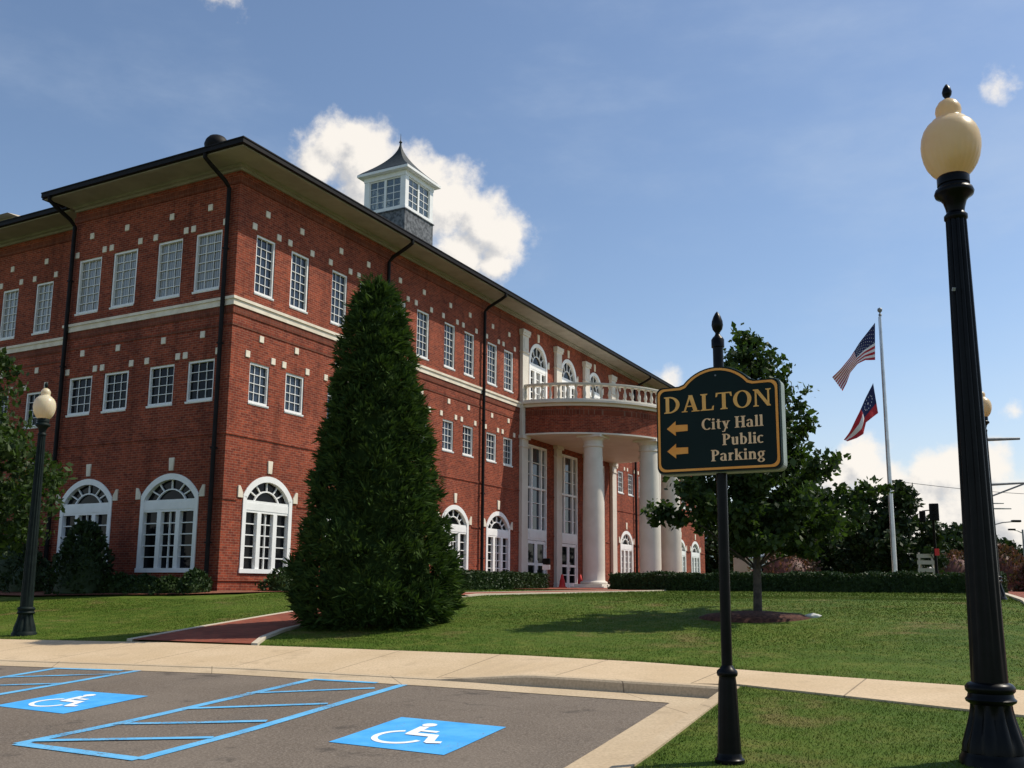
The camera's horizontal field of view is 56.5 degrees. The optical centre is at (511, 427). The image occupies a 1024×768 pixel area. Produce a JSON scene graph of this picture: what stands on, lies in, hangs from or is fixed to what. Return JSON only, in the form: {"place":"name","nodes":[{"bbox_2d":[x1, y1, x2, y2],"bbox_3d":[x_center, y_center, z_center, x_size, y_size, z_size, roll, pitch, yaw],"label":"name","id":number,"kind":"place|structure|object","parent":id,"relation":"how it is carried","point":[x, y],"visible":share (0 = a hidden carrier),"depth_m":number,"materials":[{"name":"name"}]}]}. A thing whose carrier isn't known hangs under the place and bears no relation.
{"place":"outdoors","nodes":[
{"label":"outdoors","id":0,"kind":"place"},
{"bbox_2d":[136,590,630,642],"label":"path","id":1,"kind":"structure","parent":0,"point":[251,630],"depth_m":16.90,"materials":[{"name":"brick"}]},
{"bbox_2d":[0,589,1023,767],"bbox_3d":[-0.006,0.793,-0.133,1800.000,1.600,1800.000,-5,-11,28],"label":"ground","id":2,"kind":"structure","parent":0,"point":[913,667],"depth_m":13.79,"materials":[{"name":"green plant"}]},
{"bbox_2d":[11,382,55,636],"bbox_3d":[-8.922,1.508,17.854,0.430,4.835,0.430,0,-10,0],"label":"street lamp","id":3,"kind":"object","parent":2,"relation":"on","point":[44,406],"visible":0.95,"depth_m":17.75,"materials":[{"name":"black metal"}]},
{"bbox_2d":[0,347,76,559],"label":"shade tree","id":4,"kind":"object","parent":2,"relation":"on","point":[14,449],"visible":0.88,"depth_m":22.60,"materials":[{"name":"green plant"}]},
{"bbox_2d":[0,589,275,594],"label":"mulch bed","id":5,"kind":"object","parent":2,"relation":"on","point":[19,593],"visible":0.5,"depth_m":27.57,"materials":[{"name":"brown soil"}]},
{"bbox_2d":[0,534,43,590],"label":"dark shrub","id":6,"kind":"object","parent":5,"relation":"on","point":[5,565],"visible":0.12,"depth_m":30.64,"materials":[{"name":"green plant"}]},
{"bbox_2d":[0,550,57,592],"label":"dark shrub","id":7,"kind":"object","parent":5,"relation":"on","point":[15,583],"visible":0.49,"depth_m":29.68,"materials":[{"name":"green plant"}]},
{"bbox_2d":[39,517,115,595],"bbox_3d":[-12.794,3.861,28.532,2.844,2.398,2.068,-5,-11,28],"label":"tall shrub","id":8,"kind":"object","parent":5,"relation":"on","point":[79,567],"visible":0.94,"depth_m":28.08,"materials":[{"name":"green plant"}]},
{"bbox_2d":[97,571,133,594],"bbox_3d":[-11.487,4.594,28.113,1.550,0.777,1.290,-5,-11,28],"label":"shrub","id":9,"kind":"object","parent":5,"relation":"on","point":[114,582],"visible":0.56,"depth_m":27.82,"materials":[{"name":"green plant"}]},
{"bbox_2d":[120,573,158,595],"bbox_3d":[-10.631,4.553,27.643,1.526,0.734,1.308,-5,-11,28],"label":"shrub","id":10,"kind":"object","parent":5,"relation":"on","point":[140,583],"visible":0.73,"depth_m":27.35,"materials":[{"name":"green plant"}]},
{"bbox_2d":[147,574,182,595],"bbox_3d":[-9.782,4.510,27.232,1.074,0.672,1.287,-5,-11,28],"label":"shrub","id":11,"kind":"object","parent":5,"relation":"on","point":[162,585],"visible":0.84,"depth_m":26.94,"materials":[{"name":"green plant"}]},
{"bbox_2d":[174,567,213,595],"bbox_3d":[-8.970,4.372,27.003,0.857,0.889,1.291,-5,-11,28],"label":"shrub","id":12,"kind":"object","parent":5,"relation":"on","point":[196,580],"visible":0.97,"depth_m":26.77,"materials":[{"name":"green plant"}]},
{"bbox_2d":[255,566,317,591],"bbox_3d":[-6.728,4.609,28.894,1.554,0.913,2.473,-5,-11,28],"label":"shrub","id":13,"kind":"object","parent":5,"relation":"on","point":[273,580],"visible":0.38,"depth_m":28.29,"materials":[{"name":"green plant"}]},
{"bbox_2d":[0,666,668,767],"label":"parking lot","id":14,"kind":"structure","parent":2,"relation":"on","point":[547,731],"depth_m":8.65,"materials":[{"name":"grey asphalt"}]},
{"bbox_2d":[0,668,139,694],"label":"access aisle marking","id":15,"kind":"object","parent":14,"relation":"on","point":[54,684],"visible":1,"depth_m":12.19,"materials":[{"name":"blue paint"}]},
{"bbox_2d":[0,691,145,713],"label":"accessible bay symbol","id":16,"kind":"object","parent":14,"relation":"on","point":[67,702],"visible":1,"depth_m":9.99,"materials":[{"name":"blue paint"}]},
{"bbox_2d":[12,679,404,759],"bbox_3d":[-2.598,2.748,9.327,1.477,0.143,4.649,-3,-10,20],"label":"access aisle marking","id":17,"kind":"object","parent":14,"relation":"on","point":[27,743],"visible":1,"depth_m":8.57,"materials":[{"name":"blue paint"}]},
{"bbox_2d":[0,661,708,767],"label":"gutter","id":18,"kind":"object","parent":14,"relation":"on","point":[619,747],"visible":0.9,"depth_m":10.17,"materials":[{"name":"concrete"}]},
{"bbox_2d":[329,717,504,754],"bbox_3d":[-0.767,2.564,7.988,1.270,0.045,1.290,-5,-11,28],"label":"accessible bay symbol","id":19,"kind":"object","parent":14,"relation":"on","point":[425,736],"visible":1,"depth_m":7.91,"materials":[{"name":"blue paint"}]},
{"bbox_2d":[0,134,704,590],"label":"city hall","id":20,"kind":"structure","parent":2,"relation":"on","point":[170,328],"depth_m":32.20,"materials":[{"name":"brick"}]},
{"bbox_2d":[0,373,12,412],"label":"window","id":21,"kind":"structure","parent":20,"relation":"in","point":[3,406],"depth_m":35.35,"materials":[{"name":"white paint"}]},
{"bbox_2d":[0,266,23,340],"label":"window","id":22,"kind":"structure","parent":20,"relation":"in","point":[10,298],"depth_m":36.05,"materials":[{"name":"grey glass"}]},
{"bbox_2d":[23,367,47,428],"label":"window","id":23,"kind":"structure","parent":20,"relation":"in","point":[31,397],"depth_m":34.58,"materials":[{"name":"white paint"}]},
{"bbox_2d":[31,258,57,335],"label":"window","id":24,"kind":"structure","parent":20,"relation":"in","point":[41,318],"depth_m":35.13,"materials":[{"name":"grey glass"}]},
{"bbox_2d":[65,350,96,417],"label":"window","id":25,"kind":"structure","parent":20,"relation":"in","point":[80,388],"depth_m":31.89,"materials":[{"name":"white glass"}]},
{"bbox_2d":[55,464,118,571],"bbox_3d":[-13.722,2.907,30.744,2.920,3.480,0.180,-5,-11,28],"label":"arched window","id":26,"kind":"structure","parent":20,"relation":"in","point":[91,499],"depth_m":30.89,"materials":[{"name":"white paint"}]},
{"bbox_2d":[74,233,106,315],"bbox_3d":[-14.349,-5.242,32.496,1.560,2.871,0.160,-5,-11,28],"label":"window","id":27,"kind":"structure","parent":20,"relation":"in","point":[90,270],"depth_m":32.52,"materials":[{"name":"grey glass"}]},
{"bbox_2d":[100,344,133,413],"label":"window","id":28,"kind":"structure","parent":20,"relation":"in","point":[116,383],"depth_m":31.08,"materials":[{"name":"white glass"}]},
{"bbox_2d":[109,224,142,309],"bbox_3d":[-12.830,-5.363,31.694,1.560,2.871,0.160,-5,-11,28],"label":"window","id":29,"kind":"structure","parent":20,"relation":"in","point":[125,263],"depth_m":31.71,"materials":[{"name":"grey glass"}]},
{"bbox_2d":[144,337,179,407],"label":"window","id":30,"kind":"structure","parent":20,"relation":"in","point":[161,379],"depth_m":30.11,"materials":[{"name":"white glass"}]},
{"bbox_2d":[134,458,205,572],"bbox_3d":[-10.411,2.642,29.004,2.920,3.480,0.180,-5,-11,28],"label":"arched window","id":31,"kind":"structure","parent":20,"relation":"in","point":[167,533],"depth_m":29.00,"materials":[{"name":"white paint"}]},
{"bbox_2d":[153,213,188,301],"bbox_3d":[-10.990,-5.510,30.730,1.560,2.871,0.160,-5,-11,28],"label":"window","id":32,"kind":"structure","parent":20,"relation":"in","point":[170,253],"depth_m":30.75,"materials":[{"name":"grey glass"}]},
{"bbox_2d":[183,331,216,403],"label":"window","id":33,"kind":"structure","parent":20,"relation":"in","point":[201,372],"depth_m":29.34,"materials":[{"name":"white glass"}]},
{"bbox_2d":[191,204,224,293],"bbox_3d":[-9.492,-5.630,29.941,1.560,2.871,0.160,-5,-11,28],"label":"window","id":34,"kind":"structure","parent":20,"relation":"in","point":[209,245],"depth_m":29.97,"materials":[{"name":"grey glass"}]},
{"bbox_2d":[245,336,275,408],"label":"window","id":35,"kind":"structure","parent":20,"relation":"in","point":[258,377],"depth_m":29.86,"materials":[{"name":"white glass"}]},
{"bbox_2d":[252,211,281,300],"bbox_3d":[-7.898,-5.530,30.462,0.160,2.871,1.310,-5,-11,28],"label":"window","id":36,"kind":"structure","parent":20,"relation":"in","point":[265,248],"depth_m":30.50,"materials":[{"name":"white paint"}]},
{"bbox_2d":[237,461,297,573],"bbox_3d":[-7.644,2.775,29.661,0.180,3.480,2.680,-5,-11,28],"label":"arched window","id":37,"kind":"structure","parent":20,"relation":"in","point":[265,540],"depth_m":29.65,"materials":[{"name":"white paint"}]},
{"bbox_2d":[282,347,309,416],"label":"window","id":38,"kind":"structure","parent":20,"relation":"in","point":[294,383],"depth_m":31.31,"materials":[{"name":"white glass"}]},
{"bbox_2d":[288,228,314,313],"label":"window","id":39,"kind":"structure","parent":20,"relation":"in","point":[299,263],"depth_m":31.94,"materials":[{"name":"white paint"}]},
{"bbox_2d":[324,363,335,417],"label":"window","id":40,"kind":"structure","parent":20,"relation":"in","point":[325,376],"depth_m":32.70,"materials":[{"name":"white paint"}]},
{"bbox_2d":[329,248,351,326],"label":"window","id":41,"kind":"structure","parent":20,"relation":"in","point":[339,281],"depth_m":33.78,"materials":[{"name":"white paint"}]},
{"bbox_2d":[357,261,369,283],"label":"window","id":42,"kind":"structure","parent":20,"relation":"in","point":[368,263],"depth_m":34.81,"materials":[{"name":"white paint"}]},
{"bbox_2d":[396,277,409,312],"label":"window","id":43,"kind":"structure","parent":20,"relation":"in","point":[400,279],"depth_m":37.33,"materials":[{"name":"white paint"}]},
{"bbox_2d":[415,289,432,360],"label":"window","id":44,"kind":"structure","parent":20,"relation":"in","point":[422,317],"depth_m":38.48,"materials":[{"name":"white paint"}]},
{"bbox_2d":[440,398,456,452],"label":"window","id":45,"kind":"structure","parent":20,"relation":"in","point":[447,434],"depth_m":39.60,"materials":[{"name":"white glass"}]},
{"bbox_2d":[442,303,458,370],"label":"window","id":46,"kind":"structure","parent":20,"relation":"in","point":[449,335],"depth_m":40.25,"materials":[{"name":"white glass"}]},
{"bbox_2d":[438,493,471,569],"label":"arched window","id":47,"kind":"structure","parent":20,"relation":"in","point":[461,524],"depth_m":39.89,"materials":[{"name":"white paint"}]},
{"bbox_2d":[460,405,475,457],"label":"window","id":48,"kind":"structure","parent":20,"relation":"in","point":[467,431],"depth_m":41.01,"materials":[{"name":"white glass"}]},
{"bbox_2d":[462,312,477,378],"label":"window","id":49,"kind":"structure","parent":20,"relation":"in","point":[469,338],"depth_m":41.68,"materials":[{"name":"white glass"}]},
{"bbox_2d":[485,413,498,463],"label":"window","id":50,"kind":"structure","parent":20,"relation":"in","point":[490,438],"depth_m":42.82,"materials":[{"name":"white glass"}]},
{"bbox_2d":[486,324,499,386],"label":"window","id":51,"kind":"structure","parent":20,"relation":"in","point":[492,349],"depth_m":43.45,"materials":[{"name":"white glass"}]},
{"bbox_2d":[484,501,512,571],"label":"arched window","id":52,"kind":"structure","parent":20,"relation":"in","point":[498,528],"depth_m":42.70,"materials":[{"name":"white paint"}]},
{"bbox_2d":[501,418,514,467],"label":"window","id":53,"kind":"structure","parent":20,"relation":"in","point":[507,443],"depth_m":44.17,"materials":[{"name":"white glass"}]},
{"bbox_2d":[502,332,515,393],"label":"window","id":54,"kind":"structure","parent":20,"relation":"in","point":[508,356],"depth_m":44.83,"materials":[{"name":"white glass"}]},
{"bbox_2d":[529,335,549,399],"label":"arched window","id":55,"kind":"structure","parent":20,"relation":"in","point":[538,366],"depth_m":47.57,"materials":[{"name":"white glass"}]},
{"bbox_2d":[562,350,577,397],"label":"arched window","id":56,"kind":"structure","parent":20,"relation":"in","point":[568,372],"depth_m":50.79,"materials":[{"name":"white glass"}]},
{"bbox_2d":[590,364,603,398],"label":"arched window","id":57,"kind":"structure","parent":20,"relation":"in","point":[594,378],"depth_m":54.01,"materials":[{"name":"white glass"}]},
{"bbox_2d":[616,467,624,493],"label":"window","id":58,"kind":"structure","parent":20,"relation":"in","point":[620,474],"depth_m":56.48,"materials":[{"name":"white paint"}]},
{"bbox_2d":[619,523,634,572],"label":"arched window","id":59,"kind":"structure","parent":20,"relation":"in","point":[626,542],"depth_m":56.43,"materials":[{"name":"white paint"}]},
{"bbox_2d":[627,468,634,496],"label":"window","id":60,"kind":"structure","parent":20,"relation":"in","point":[630,477],"depth_m":57.90,"materials":[{"name":"white paint"}]},
{"bbox_2d":[681,532,686,571],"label":"arched window","id":61,"kind":"structure","parent":20,"relation":"in","point":[684,549],"depth_m":65.84,"materials":[{"name":"white paint"}]},
{"bbox_2d":[690,534,700,572],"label":"arched window","id":62,"kind":"structure","parent":20,"relation":"in","point":[695,551],"depth_m":68.18,"materials":[{"name":"white paint"}]},
{"bbox_2d":[127,590,577,641],"bbox_3d":[-1.246,4.915,26.266,0.624,0.957,23.181,-4,-11,27],"label":"path border","id":63,"kind":"object","parent":2,"relation":"on","point":[132,639],"visible":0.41,"depth_m":17.92,"materials":[{"name":"concrete"}]},
{"bbox_2d":[0,659,738,767],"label":"curb","id":64,"kind":"structure","parent":2,"relation":"on","point":[651,746],"depth_m":10.32,"materials":[{"name":"concrete"}]},
{"bbox_2d":[277,272,469,631],"bbox_3d":[-2.504,0.349,17.905,3.360,6.969,3.409,10,-13,-44],"label":"conifer tree","id":65,"kind":"object","parent":2,"relation":"on","point":[377,550],"visible":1,"depth_m":17.07,"materials":[{"name":"green plant"}]},
{"bbox_2d":[251,590,665,644],"bbox_3d":[0.400,4.786,25.452,1.304,0.946,23.070,-4,-11,25],"label":"path border","id":66,"kind":"object","parent":2,"relation":"on","point":[259,640],"visible":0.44,"depth_m":23.41,"materials":[{"name":"concrete"}]},
{"bbox_2d":[459,568,549,589],"bbox_3d":[-0.416,5.954,37.017,1.168,0.925,6.050,-5,-11,32],"label":"hedge","id":67,"kind":"object","parent":2,"relation":"on","point":[489,580],"visible":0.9,"depth_m":36.38,"materials":[{"name":"green plant"}]},
{"bbox_2d":[656,312,786,765],"bbox_3d":[1.444,0.735,6.520,0.876,3.168,0.196,-5,-11,28],"label":"wayfinding sign","id":68,"kind":"object","parent":2,"relation":"on","point":[719,420],"visible":1,"depth_m":6.51,"materials":[{"name":"black metal"}]},
{"bbox_2d":[704,534,750,573],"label":"tree","id":69,"kind":"object","parent":2,"relation":"on","point":[711,564],"visible":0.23,"depth_m":74.12,"materials":[{"name":"green plant"}]},
{"bbox_2d":[733,556,748,571],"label":"stone pylon","id":70,"kind":"object","parent":2,"relation":"on","point":[739,565],"visible":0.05,"depth_m":59.24,"materials":[{"name":"stone"}]},
{"bbox_2d":[699,610,810,622],"bbox_3d":[4.323,3.332,16.887,2.077,0.180,1.935,0,-10,0],"label":"mulch bed","id":71,"kind":"object","parent":2,"relation":"on","point":[749,616],"visible":0.84,"depth_m":16.18,"materials":[{"name":"brown soil"}]},
{"bbox_2d":[805,613,821,617],"bbox_3d":[5.194,3.259,16.504,0.327,0.109,0.179,-1,-10,8],"label":"stone","id":72,"kind":"object","parent":71,"relation":"on","point":[812,615],"visible":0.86,"depth_m":16.44,"materials":[{"name":"white stone"}]},
{"bbox_2d":[749,553,776,571],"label":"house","id":73,"kind":"structure","parent":2,"relation":"on","point":[761,559],"depth_m":79.19,"materials":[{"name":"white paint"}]},
{"bbox_2d":[640,321,894,610],"bbox_3d":[4.393,0.783,17.718,4.440,5.596,3.968,9,-13,-41],"label":"young tree","id":74,"kind":"object","parent":2,"relation":"on","point":[790,516],"visible":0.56,"depth_m":16.90,"materials":[{"name":"green plant"}]},
{"bbox_2d":[747,552,822,573],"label":"flowering bush","id":75,"kind":"object","parent":2,"relation":"on","point":[786,564],"visible":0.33,"depth_m":45.33,"materials":[{"name":"pink plant"}]},
{"bbox_2d":[607,570,1008,593],"bbox_3d":[9.890,5.463,33.659,13.626,0.950,1.398,-4,-11,26],"label":"hedge","id":76,"kind":"object","parent":2,"relation":"on","point":[902,581],"visible":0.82,"depth_m":32.97,"materials":[{"name":"green plant"}]},
{"bbox_2d":[770,460,849,573],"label":"tree","id":77,"kind":"object","parent":2,"relation":"on","point":[827,561],"visible":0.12,"depth_m":49.60,"materials":[{"name":"green plant"}]},
{"bbox_2d":[877,308,897,571],"bbox_3d":[14.734,0.817,37.398,0.340,11.460,0.335,0,-10,0],"label":"flagpole","id":78,"kind":"object","parent":2,"relation":"on","point":[891,518],"visible":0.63,"depth_m":37.29,"materials":[{"name":"metal"}]},
{"bbox_2d":[832,323,874,390],"bbox_3d":[13.605,-2.825,37.912,1.883,2.870,0.180,2,-10,-8],"label":"national flag","id":79,"kind":"object","parent":78,"relation":"attached to","point":[864,349],"visible":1,"depth_m":37.92,"materials":[{"name":"multicoloured fabric"}]},
{"bbox_2d":[844,384,877,440],"bbox_3d":[13.721,-0.618,37.526,1.466,2.390,0.223,2,-10,-8],"label":"state flag","id":80,"kind":"object","parent":78,"relation":"hanging from","point":[868,411],"visible":1,"depth_m":37.49,"materials":[{"name":"fabric"}]},
{"bbox_2d":[832,479,950,574],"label":"tree","id":81,"kind":"object","parent":2,"relation":"on","point":[871,537],"visible":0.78,"depth_m":45.28,"materials":[{"name":"green plant"}]},
{"bbox_2d":[917,552,934,572],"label":"barricade","id":82,"kind":"object","parent":2,"relation":"on","point":[920,562],"visible":0.53,"depth_m":43.47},
{"bbox_2d":[919,503,938,573],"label":"signal post","id":83,"kind":"object","parent":2,"relation":"on","point":[933,510],"visible":0.87,"depth_m":41.74,"materials":[{"name":"black metal"}]},
{"bbox_2d":[915,521,963,567],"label":"tree","id":84,"kind":"object","parent":2,"relation":"on","point":[953,536],"visible":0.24,"depth_m":87.52,"materials":[{"name":"green plant"}]},
{"bbox_2d":[924,549,964,573],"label":"flowering bush","id":85,"kind":"object","parent":2,"relation":"on","point":[955,564],"visible":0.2,"depth_m":58.80,"materials":[{"name":"pink plant"}]},
{"bbox_2d":[920,84,1023,767],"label":"street lamp","id":86,"kind":"object","parent":2,"relation":"on","point":[951,144],"visible":1,"depth_m":6.41,"materials":[{"name":"black metal"}]},
{"bbox_2d":[982,391,1006,599],"bbox_3d":[10.519,1.442,21.065,0.430,4.835,0.430,0,-10,0],"label":"street lamp","id":87,"kind":"object","parent":2,"relation":"on","point":[987,404],"visible":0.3,"depth_m":21.10,"materials":[{"name":"black metal"}]},
{"bbox_2d":[988,437,1019,440],"bbox_3d":[18.106,3.082,34.984,1.442,6.257,0.280,0,-10,1],"label":"mast arm pole","id":88,"kind":"object","parent":2,"relation":"on","point":[1003,438],"visible":0.2,"depth_m":35.37,"materials":[{"name":"metal"}]},
{"bbox_2d":[992,482,1023,495],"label":"mast arm pole","id":89,"kind":"object","parent":2,"relation":"on","point":[1008,483],"visible":0.16,"depth_m":45.14,"materials":[{"name":"metal"}]},
{"bbox_2d":[996,534,1022,562],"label":"tree","id":90,"kind":"object","parent":2,"relation":"on","point":[1009,543],"visible":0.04,"depth_m":118.04,"materials":[{"name":"green plant"}]},
{"bbox_2d":[997,542,1023,590],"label":"flowering bush","id":91,"kind":"object","parent":2,"relation":"on","point":[1009,563],"visible":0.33,"depth_m":40.10,"materials":[{"name":"pink plant"}]},
{"bbox_2d":[1005,593,1023,603],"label":"pavement border","id":92,"kind":"object","parent":2,"relation":"on","point":[1020,599],"visible":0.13,"depth_m":21.09,"materials":[{"name":"concrete"}]},
{"bbox_2d":[1008,529,1023,556],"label":"street light","id":93,"kind":"object","parent":2,"relation":"on","point":[1022,532],"visible":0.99,"depth_m":79.61,"materials":[{"name":"metal"}]},
{"bbox_2d":[1009,562,1023,591],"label":"flowering bush","id":94,"kind":"object","parent":2,"relation":"on","point":[1017,579],"visible":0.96,"depth_m":35.60,"materials":[{"name":"pink plant"}]},
{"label":"utility pole","id":95,"kind":"object","parent":2,"relation":"on","visible":0},
{"bbox_2d":[904,482,1022,493],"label":"power line","id":96,"kind":"object","parent":95,"relation":"attached to","point":[956,488],"visible":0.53,"depth_m":62.78,"materials":[{"name":"black metal"}]},
{"bbox_2d":[0,639,1023,716],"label":"sidewalk","id":97,"kind":"structure","parent":0,"point":[455,665],"depth_m":12.37,"materials":[{"name":"concrete"}]},
{"bbox_2d":[0,0,1023,567],"label":"sky","id":98,"kind":"structure","parent":0,"point":[637,173],"materials":[{"name":"blue"}]},
{"bbox_2d":[541,588,618,589],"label":"plaza","id":99,"kind":"structure","parent":0,"point":[583,588],"depth_m":39.22,"materials":[{"name":"brick"}]},
{"bbox_2d":[542,558,549,572],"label":"notice post","id":100,"kind":"object","parent":99,"relation":"on","point":[545,565],"visible":0.89,"depth_m":40.56,"materials":[{"name":"metal"}]},
{"bbox_2d":[557,574,566,587],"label":"traffic cone","id":101,"kind":"object","parent":99,"relation":"on","point":[562,583],"visible":1,"depth_m":44.71,"materials":[{"name":"red plastic"}]},
{"bbox_2d":[1008,591,1023,597],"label":"street pavement","id":102,"kind":"structure","parent":0,"point":[1020,594],"depth_m":29.41,"materials":[{"name":"brick"}]},
{"bbox_2d":[996,520,1020,524],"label":"street light","id":103,"kind":"object","parent":102,"relation":"on","point":[1009,521],"visible":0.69,"depth_m":59.84,"materials":[{"name":"metal"}]}
]}

